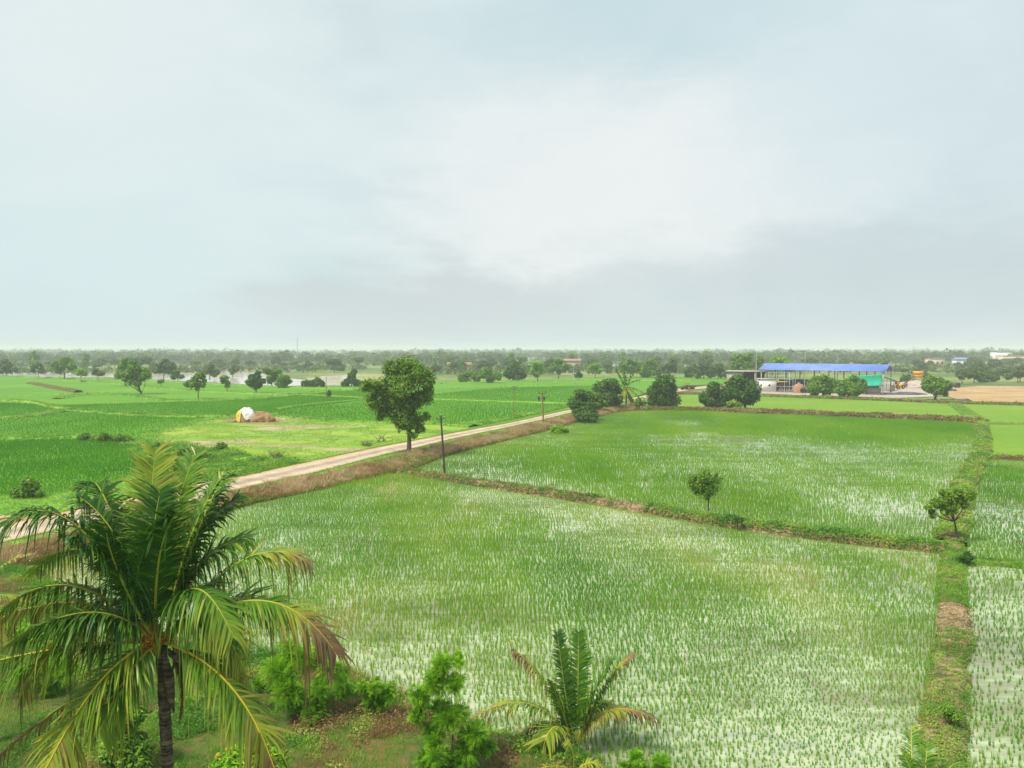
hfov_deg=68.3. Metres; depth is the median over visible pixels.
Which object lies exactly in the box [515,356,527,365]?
spreading tree
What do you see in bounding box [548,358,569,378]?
field tree
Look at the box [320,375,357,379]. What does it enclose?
flood water
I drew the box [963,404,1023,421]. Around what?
rice field
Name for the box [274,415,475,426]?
field ridge
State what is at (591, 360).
round tree
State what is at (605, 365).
spreading tree
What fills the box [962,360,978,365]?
spreading tree
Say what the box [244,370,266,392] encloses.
field tree
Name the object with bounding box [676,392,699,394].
yard bund
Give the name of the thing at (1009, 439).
rice field
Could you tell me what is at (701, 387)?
dirt road
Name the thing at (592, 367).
field tree
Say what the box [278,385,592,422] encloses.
dense rice
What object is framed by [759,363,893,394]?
open shed
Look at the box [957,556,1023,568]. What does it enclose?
side bund
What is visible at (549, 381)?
field ridge
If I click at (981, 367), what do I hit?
round tree
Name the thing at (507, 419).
field ridge
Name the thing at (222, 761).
bush
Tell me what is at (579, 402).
mango tree
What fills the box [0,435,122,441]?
field ridge
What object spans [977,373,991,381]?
bushy tree
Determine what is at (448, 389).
field ridge
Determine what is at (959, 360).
house
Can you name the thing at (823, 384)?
mango tree
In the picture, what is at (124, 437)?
bush
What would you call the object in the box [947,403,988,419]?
side bund
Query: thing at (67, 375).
flood water
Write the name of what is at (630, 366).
field tree
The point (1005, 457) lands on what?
side bund
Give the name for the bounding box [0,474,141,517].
verge lawn
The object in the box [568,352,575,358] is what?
tall tree
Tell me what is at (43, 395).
field ridge
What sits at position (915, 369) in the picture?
round tree
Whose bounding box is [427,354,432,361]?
tall tree
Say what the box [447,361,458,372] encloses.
round tree
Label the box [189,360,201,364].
spreading tree
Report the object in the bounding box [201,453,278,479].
weed verge
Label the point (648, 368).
field tree
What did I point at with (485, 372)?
field tree
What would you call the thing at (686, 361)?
round tree
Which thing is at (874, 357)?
tall tree
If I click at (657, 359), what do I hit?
round tree
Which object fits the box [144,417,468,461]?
pasture
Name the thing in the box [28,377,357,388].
field ridge
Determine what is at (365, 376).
scrub clearing
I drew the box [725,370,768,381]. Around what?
block building
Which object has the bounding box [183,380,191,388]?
field tree
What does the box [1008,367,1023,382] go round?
round tree
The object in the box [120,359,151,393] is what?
field tree
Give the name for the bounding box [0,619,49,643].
bush
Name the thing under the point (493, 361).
round tree
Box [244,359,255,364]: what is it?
round tree
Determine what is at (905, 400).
yard bund
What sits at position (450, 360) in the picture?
round tree
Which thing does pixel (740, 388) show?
mango tree
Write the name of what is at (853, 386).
mango tree
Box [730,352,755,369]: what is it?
field tree
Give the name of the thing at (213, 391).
field ridge
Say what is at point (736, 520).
bush
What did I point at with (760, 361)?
tall tree
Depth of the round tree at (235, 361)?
609.39 m
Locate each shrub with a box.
[574,409,598,422]
[633,398,645,406]
[725,400,742,407]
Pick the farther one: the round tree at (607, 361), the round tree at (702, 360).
the round tree at (607, 361)
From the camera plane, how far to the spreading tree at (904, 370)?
445.64 m
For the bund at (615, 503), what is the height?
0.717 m
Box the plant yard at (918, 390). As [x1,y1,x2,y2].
[757,382,954,397]
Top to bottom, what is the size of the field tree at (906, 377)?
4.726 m
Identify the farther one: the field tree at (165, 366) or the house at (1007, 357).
the house at (1007, 357)
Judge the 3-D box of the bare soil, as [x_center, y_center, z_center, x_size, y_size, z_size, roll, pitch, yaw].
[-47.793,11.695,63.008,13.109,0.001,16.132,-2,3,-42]
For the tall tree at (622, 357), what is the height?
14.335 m
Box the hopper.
[912,371,923,380]
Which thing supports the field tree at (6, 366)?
on the ground at (452, 376)
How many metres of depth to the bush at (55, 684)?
31.78 m
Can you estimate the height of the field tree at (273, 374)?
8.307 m
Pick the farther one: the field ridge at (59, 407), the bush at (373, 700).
the field ridge at (59, 407)
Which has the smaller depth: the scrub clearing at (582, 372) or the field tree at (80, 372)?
the field tree at (80, 372)
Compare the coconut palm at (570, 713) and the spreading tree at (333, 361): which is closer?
the coconut palm at (570, 713)
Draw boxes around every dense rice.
[0,389,373,436]
[0,437,139,494]
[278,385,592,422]
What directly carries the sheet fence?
on the plant yard at (918, 390)
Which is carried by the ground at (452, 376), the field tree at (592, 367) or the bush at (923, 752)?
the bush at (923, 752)
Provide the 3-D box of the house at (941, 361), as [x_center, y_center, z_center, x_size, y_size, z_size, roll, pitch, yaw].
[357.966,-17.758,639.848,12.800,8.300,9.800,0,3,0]
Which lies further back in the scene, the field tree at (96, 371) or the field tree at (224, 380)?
the field tree at (96, 371)
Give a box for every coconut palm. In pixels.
[0,440,354,767]
[0,535,31,655]
[470,628,660,760]
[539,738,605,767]
[608,365,645,404]
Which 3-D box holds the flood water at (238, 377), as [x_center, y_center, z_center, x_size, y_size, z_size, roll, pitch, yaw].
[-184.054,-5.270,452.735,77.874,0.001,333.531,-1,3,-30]
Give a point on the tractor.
(686, 387)
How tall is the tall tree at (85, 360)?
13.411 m
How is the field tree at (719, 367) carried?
on the dense rice field at (13, 385)
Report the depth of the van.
299.39 m
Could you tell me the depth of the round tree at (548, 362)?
476.39 m
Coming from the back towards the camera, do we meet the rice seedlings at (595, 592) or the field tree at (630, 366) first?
the field tree at (630, 366)
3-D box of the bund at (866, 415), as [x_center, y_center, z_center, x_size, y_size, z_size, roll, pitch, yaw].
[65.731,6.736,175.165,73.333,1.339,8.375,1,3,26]
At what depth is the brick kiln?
263.08 m
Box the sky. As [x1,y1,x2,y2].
[0,0,1023,351]
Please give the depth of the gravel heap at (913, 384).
300.47 m
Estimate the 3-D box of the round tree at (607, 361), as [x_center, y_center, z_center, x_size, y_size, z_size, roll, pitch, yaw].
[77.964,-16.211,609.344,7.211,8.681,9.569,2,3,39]
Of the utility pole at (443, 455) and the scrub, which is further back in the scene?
the scrub
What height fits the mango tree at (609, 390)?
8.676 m
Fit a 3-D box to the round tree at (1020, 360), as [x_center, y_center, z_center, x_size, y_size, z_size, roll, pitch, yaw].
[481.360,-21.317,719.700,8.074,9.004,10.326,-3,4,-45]
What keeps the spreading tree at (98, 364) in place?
on the ground at (452, 376)
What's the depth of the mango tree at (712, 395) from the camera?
186.84 m
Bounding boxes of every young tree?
[683,466,722,510]
[924,487,977,540]
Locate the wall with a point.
(873, 390)
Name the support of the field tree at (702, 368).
on the dense rice field at (13, 385)
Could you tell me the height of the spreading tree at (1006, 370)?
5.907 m
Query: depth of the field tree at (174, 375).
365.41 m
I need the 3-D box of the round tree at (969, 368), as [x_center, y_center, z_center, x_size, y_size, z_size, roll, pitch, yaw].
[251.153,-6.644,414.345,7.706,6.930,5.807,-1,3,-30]
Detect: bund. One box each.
[395,467,946,553]
[641,406,975,422]
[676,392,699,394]
[760,395,1023,405]
[918,540,973,767]
[935,426,989,546]
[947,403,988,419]
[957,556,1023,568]
[988,455,1023,459]
[989,422,1023,424]
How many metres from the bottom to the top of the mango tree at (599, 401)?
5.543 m
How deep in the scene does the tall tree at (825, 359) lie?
655.92 m
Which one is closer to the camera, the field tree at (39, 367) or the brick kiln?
the brick kiln
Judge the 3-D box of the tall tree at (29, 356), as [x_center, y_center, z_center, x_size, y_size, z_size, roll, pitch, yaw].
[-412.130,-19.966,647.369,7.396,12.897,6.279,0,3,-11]
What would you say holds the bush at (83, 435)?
on the dense rice field at (13, 385)
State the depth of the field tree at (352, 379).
307.75 m
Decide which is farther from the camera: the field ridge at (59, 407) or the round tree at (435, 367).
the round tree at (435, 367)
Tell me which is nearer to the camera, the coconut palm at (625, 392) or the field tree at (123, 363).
the coconut palm at (625, 392)
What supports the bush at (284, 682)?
on the garden bank
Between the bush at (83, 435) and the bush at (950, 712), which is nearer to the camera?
the bush at (950, 712)
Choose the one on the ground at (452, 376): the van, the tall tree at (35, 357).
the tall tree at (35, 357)
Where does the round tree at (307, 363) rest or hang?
on the ground at (452, 376)
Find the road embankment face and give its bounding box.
[8,410,638,566]
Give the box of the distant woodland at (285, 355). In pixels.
[0,348,1023,362]
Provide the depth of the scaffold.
271.33 m
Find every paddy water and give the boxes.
[47,474,939,767]
[421,411,972,541]
[965,564,1023,767]
[968,460,1023,559]
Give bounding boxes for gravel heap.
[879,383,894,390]
[900,380,921,387]
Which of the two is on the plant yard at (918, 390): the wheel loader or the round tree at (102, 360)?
the wheel loader
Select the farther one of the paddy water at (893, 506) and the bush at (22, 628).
the paddy water at (893, 506)
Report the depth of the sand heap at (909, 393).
253.14 m
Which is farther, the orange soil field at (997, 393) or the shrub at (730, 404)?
the orange soil field at (997, 393)
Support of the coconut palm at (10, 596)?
on the garden bank
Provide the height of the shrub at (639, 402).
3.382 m
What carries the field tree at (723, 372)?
on the dense rice field at (13, 385)
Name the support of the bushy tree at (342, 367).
on the ground at (452, 376)
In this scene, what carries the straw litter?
on the pasture
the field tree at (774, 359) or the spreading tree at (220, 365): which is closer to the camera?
the field tree at (774, 359)
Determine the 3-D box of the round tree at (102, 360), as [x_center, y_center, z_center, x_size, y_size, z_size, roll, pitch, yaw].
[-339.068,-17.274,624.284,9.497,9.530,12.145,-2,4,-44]
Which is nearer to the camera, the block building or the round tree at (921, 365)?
the block building
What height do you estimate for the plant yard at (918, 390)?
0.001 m
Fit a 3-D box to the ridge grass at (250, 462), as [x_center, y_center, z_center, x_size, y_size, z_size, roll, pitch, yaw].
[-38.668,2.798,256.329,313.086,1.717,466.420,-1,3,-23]
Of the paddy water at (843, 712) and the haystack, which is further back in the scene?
the haystack
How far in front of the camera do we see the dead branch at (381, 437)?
122.28 m
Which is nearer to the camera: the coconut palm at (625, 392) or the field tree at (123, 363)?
the coconut palm at (625, 392)
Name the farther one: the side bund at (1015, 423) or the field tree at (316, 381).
the field tree at (316, 381)
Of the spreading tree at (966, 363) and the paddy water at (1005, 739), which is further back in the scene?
the spreading tree at (966, 363)
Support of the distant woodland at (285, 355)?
on the ground at (452, 376)
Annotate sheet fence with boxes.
[779,379,878,389]
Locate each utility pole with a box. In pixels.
[436,414,445,472]
[538,391,546,421]
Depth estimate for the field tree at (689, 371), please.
407.80 m
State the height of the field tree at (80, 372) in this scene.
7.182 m
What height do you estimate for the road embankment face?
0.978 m
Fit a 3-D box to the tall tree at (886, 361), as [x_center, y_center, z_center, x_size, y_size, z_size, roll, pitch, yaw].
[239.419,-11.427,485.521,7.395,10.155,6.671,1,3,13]
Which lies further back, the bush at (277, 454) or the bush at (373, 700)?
the bush at (277, 454)
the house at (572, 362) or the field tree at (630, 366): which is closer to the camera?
the field tree at (630, 366)
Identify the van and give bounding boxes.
[952,383,960,387]
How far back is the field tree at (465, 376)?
350.42 m
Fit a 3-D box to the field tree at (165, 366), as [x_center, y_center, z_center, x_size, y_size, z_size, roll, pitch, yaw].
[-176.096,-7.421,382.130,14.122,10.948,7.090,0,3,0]
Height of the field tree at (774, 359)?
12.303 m
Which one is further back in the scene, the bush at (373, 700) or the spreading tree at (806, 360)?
the spreading tree at (806, 360)
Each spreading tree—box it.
[93,363,102,368]
[138,357,152,367]
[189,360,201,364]
[210,360,221,363]
[214,363,226,370]
[325,358,341,372]
[352,357,363,363]
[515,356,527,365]
[603,363,612,373]
[800,357,818,363]
[856,360,872,363]
[899,368,908,375]
[910,360,919,366]
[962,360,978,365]
[999,368,1013,373]
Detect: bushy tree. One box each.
[335,364,345,370]
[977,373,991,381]
[988,373,999,381]
[1002,374,1011,379]
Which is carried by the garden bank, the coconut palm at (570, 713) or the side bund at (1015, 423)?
the coconut palm at (570, 713)
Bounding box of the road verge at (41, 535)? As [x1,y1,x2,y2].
[3,399,642,546]
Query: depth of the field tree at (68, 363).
389.77 m
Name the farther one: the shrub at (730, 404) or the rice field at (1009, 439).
the shrub at (730, 404)
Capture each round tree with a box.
[95,358,106,367]
[109,358,118,366]
[133,357,143,365]
[230,358,240,365]
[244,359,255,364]
[270,356,281,364]
[301,361,312,366]
[430,364,442,373]
[445,358,454,365]
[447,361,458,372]
[473,360,491,368]
[487,358,497,366]
[500,357,509,365]
[543,358,554,373]
[586,357,598,363]
[603,359,612,363]
[653,356,660,364]
[682,359,690,364]
[697,357,712,366]
[698,354,714,364]
[910,368,919,378]
[915,360,929,369]
[954,369,968,383]
[963,366,973,372]
[966,356,976,360]
[966,363,976,367]
[966,369,984,382]
[974,363,987,371]
[987,359,1005,369]
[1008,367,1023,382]
[1010,357,1022,364]
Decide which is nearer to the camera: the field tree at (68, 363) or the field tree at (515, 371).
the field tree at (515, 371)
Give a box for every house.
[447,362,471,371]
[563,359,580,366]
[755,378,775,391]
[925,358,944,367]
[951,358,966,365]
[990,352,1011,358]
[995,355,1023,363]
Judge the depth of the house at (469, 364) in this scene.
516.54 m
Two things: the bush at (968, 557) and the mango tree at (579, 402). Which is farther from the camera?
the mango tree at (579, 402)
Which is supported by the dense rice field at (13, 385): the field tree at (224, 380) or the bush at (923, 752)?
the field tree at (224, 380)
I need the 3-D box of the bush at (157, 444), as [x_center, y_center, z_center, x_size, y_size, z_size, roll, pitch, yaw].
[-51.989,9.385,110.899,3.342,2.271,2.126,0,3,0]
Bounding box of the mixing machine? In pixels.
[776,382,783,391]
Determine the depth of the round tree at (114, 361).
665.47 m
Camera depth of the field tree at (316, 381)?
302.09 m
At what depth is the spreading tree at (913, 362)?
563.78 m
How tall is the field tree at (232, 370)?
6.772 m
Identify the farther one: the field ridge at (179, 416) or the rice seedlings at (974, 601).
the field ridge at (179, 416)
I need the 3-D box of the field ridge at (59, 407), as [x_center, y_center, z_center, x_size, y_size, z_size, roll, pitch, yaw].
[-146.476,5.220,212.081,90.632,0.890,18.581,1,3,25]
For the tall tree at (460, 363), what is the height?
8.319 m
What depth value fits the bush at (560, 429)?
135.95 m
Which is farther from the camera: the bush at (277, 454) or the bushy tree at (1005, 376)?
the bushy tree at (1005, 376)
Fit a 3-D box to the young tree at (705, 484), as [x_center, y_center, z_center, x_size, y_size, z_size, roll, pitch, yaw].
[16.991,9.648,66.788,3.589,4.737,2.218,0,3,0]
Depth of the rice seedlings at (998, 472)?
71.78 m
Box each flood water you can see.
[0,372,113,377]
[151,370,350,385]
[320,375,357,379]
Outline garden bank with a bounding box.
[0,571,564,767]
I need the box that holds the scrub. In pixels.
[4,357,1021,374]
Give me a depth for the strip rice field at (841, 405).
202.70 m
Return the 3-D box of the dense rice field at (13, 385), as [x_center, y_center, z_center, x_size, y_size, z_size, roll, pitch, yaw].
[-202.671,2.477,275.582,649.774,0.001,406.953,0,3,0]
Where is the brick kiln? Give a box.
[793,382,804,392]
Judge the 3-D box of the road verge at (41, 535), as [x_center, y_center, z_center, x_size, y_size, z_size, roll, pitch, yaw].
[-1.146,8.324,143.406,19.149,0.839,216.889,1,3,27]
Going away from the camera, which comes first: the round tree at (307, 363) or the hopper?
the hopper
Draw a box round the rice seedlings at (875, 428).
[416,409,975,541]
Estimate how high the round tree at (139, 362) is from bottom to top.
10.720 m
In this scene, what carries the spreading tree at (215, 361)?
on the ground at (452, 376)
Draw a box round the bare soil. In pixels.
[0,515,26,523]
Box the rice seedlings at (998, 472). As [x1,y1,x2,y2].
[967,459,1023,559]
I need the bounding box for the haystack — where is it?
[228,407,275,422]
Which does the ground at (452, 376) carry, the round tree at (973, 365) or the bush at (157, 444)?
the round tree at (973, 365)
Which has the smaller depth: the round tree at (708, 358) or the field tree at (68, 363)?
the field tree at (68, 363)
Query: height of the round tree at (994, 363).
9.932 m
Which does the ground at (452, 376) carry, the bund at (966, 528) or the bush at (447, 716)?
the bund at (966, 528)
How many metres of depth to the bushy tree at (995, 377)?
358.50 m
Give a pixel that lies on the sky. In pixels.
(405, 175)
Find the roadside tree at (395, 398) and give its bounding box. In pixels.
[358,355,436,452]
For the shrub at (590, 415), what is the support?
on the ground at (452, 376)
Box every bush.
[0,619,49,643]
[6,657,79,696]
[9,475,44,497]
[77,432,95,440]
[94,693,157,767]
[95,431,114,441]
[113,433,133,441]
[150,440,166,448]
[173,444,198,456]
[190,451,217,459]
[208,735,291,767]
[212,441,228,449]
[250,637,354,726]
[268,449,290,457]
[354,676,399,716]
[406,649,499,767]
[550,424,569,433]
[618,747,674,767]
[732,515,743,527]
[884,722,979,767]
[938,703,961,725]
[955,551,976,564]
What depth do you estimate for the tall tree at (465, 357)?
767.40 m
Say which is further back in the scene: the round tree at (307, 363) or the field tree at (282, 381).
the round tree at (307, 363)
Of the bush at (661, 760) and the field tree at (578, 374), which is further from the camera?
the field tree at (578, 374)
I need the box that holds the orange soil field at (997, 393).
[948,386,1023,401]
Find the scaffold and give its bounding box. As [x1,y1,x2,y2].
[768,371,795,388]
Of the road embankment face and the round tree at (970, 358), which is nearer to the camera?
the road embankment face
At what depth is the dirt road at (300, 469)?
94.94 m
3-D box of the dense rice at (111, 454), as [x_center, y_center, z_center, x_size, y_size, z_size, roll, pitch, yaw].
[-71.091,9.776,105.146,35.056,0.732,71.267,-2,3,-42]
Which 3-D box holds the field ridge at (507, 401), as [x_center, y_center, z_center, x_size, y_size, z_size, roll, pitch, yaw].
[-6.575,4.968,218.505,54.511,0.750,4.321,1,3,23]
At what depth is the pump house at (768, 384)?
272.50 m
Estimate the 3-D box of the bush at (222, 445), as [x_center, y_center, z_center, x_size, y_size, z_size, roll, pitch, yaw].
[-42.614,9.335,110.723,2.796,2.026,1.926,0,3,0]
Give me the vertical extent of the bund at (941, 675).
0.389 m
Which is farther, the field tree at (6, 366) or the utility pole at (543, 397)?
the field tree at (6, 366)
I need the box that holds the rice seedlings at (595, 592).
[43,472,941,767]
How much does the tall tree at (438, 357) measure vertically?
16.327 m
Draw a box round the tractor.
[680,383,690,389]
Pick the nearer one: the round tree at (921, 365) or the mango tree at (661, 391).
the mango tree at (661, 391)
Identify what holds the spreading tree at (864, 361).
on the ground at (452, 376)
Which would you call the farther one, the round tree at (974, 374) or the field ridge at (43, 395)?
the round tree at (974, 374)
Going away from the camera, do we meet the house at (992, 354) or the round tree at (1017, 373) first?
the round tree at (1017, 373)
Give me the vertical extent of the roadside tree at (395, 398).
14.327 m
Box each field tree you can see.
[0,359,18,375]
[29,362,44,377]
[50,356,77,378]
[73,368,87,381]
[91,368,105,377]
[114,357,128,385]
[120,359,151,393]
[152,359,177,379]
[170,370,184,380]
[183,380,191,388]
[189,372,206,398]
[198,363,220,378]
[219,375,230,390]
[227,365,240,376]
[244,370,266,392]
[262,367,282,385]
[274,374,292,387]
[301,376,325,386]
[340,369,361,386]
[456,371,480,381]
[476,366,501,382]
[502,359,526,380]
[529,360,545,380]
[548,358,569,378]
[574,370,582,379]
[587,362,602,377]
[618,358,639,375]
[636,358,662,377]
[660,358,679,373]
[683,363,697,377]
[695,363,713,378]
[711,363,724,378]
[721,368,733,377]
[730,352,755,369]
[769,356,788,377]
[899,374,913,381]
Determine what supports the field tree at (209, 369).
on the ground at (452, 376)
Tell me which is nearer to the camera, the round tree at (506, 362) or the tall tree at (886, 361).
the tall tree at (886, 361)
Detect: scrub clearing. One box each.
[305,374,385,382]
[554,371,613,374]
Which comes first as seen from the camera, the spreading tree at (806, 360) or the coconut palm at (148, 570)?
the coconut palm at (148, 570)
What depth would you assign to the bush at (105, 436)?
121.85 m
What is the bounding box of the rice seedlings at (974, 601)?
[962,561,1023,767]
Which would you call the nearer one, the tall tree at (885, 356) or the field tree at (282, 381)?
the field tree at (282, 381)
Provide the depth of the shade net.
252.98 m
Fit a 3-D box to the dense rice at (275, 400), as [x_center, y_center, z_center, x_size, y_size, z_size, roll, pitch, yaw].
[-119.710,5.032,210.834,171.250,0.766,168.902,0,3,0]
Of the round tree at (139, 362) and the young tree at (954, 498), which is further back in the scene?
the round tree at (139, 362)
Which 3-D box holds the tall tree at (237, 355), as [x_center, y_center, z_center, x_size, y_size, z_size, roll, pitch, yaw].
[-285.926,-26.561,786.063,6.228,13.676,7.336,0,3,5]
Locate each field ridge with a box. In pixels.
[0,392,97,395]
[0,399,69,409]
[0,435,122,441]
[2,409,274,418]
[26,382,81,391]
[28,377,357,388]
[53,388,372,401]
[62,380,362,397]
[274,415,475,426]
[275,383,576,408]
[434,398,565,403]
[440,380,685,383]
[470,405,570,425]
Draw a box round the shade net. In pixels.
[848,374,881,385]
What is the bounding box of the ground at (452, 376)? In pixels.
[16,352,1023,767]
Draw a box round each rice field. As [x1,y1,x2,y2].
[0,376,725,495]
[648,395,964,416]
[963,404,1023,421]
[989,424,1023,455]
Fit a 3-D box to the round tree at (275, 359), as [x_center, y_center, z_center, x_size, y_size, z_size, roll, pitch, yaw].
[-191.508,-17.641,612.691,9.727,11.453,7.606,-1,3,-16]
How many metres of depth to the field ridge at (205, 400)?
236.15 m
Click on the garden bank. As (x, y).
(200, 744)
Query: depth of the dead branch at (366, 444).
116.37 m
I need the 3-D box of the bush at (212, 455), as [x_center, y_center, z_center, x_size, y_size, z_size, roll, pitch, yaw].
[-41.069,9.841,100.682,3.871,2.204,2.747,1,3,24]
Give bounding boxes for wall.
[862,387,880,393]
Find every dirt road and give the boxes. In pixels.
[0,396,642,541]
[643,385,723,398]
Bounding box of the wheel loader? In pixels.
[892,380,904,388]
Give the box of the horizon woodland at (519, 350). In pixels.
[1,347,1023,354]
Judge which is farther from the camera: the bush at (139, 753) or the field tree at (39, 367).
the field tree at (39, 367)
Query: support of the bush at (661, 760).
on the garden bank
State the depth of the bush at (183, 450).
102.52 m
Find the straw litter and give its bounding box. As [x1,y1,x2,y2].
[218,417,279,423]
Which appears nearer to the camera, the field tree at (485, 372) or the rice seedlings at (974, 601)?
the rice seedlings at (974, 601)
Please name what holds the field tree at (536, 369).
on the dense rice field at (13, 385)
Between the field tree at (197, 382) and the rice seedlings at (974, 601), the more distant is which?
the field tree at (197, 382)
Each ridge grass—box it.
[0,376,1023,767]
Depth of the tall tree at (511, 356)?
573.64 m
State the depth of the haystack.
154.84 m
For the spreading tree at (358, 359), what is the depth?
605.30 m
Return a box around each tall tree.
[27,353,31,364]
[30,350,39,363]
[81,353,90,365]
[234,352,240,359]
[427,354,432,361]
[435,350,441,361]
[458,361,463,372]
[462,354,468,360]
[508,353,515,363]
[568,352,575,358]
[619,351,625,361]
[754,355,766,370]
[822,356,827,363]
[871,354,879,361]
[880,359,888,373]
[882,352,888,360]
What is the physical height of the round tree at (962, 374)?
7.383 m
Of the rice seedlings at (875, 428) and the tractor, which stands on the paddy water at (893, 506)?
the rice seedlings at (875, 428)
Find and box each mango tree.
[567,389,599,415]
[591,378,623,407]
[591,392,608,408]
[645,373,681,406]
[698,381,730,406]
[720,374,761,407]
[806,374,838,395]
[833,374,867,396]
[920,374,953,399]
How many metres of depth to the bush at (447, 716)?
25.76 m
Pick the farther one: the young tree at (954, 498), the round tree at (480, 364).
the round tree at (480, 364)
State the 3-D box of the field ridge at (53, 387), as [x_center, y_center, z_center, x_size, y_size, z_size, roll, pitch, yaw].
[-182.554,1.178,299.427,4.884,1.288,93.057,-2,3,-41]
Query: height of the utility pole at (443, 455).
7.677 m

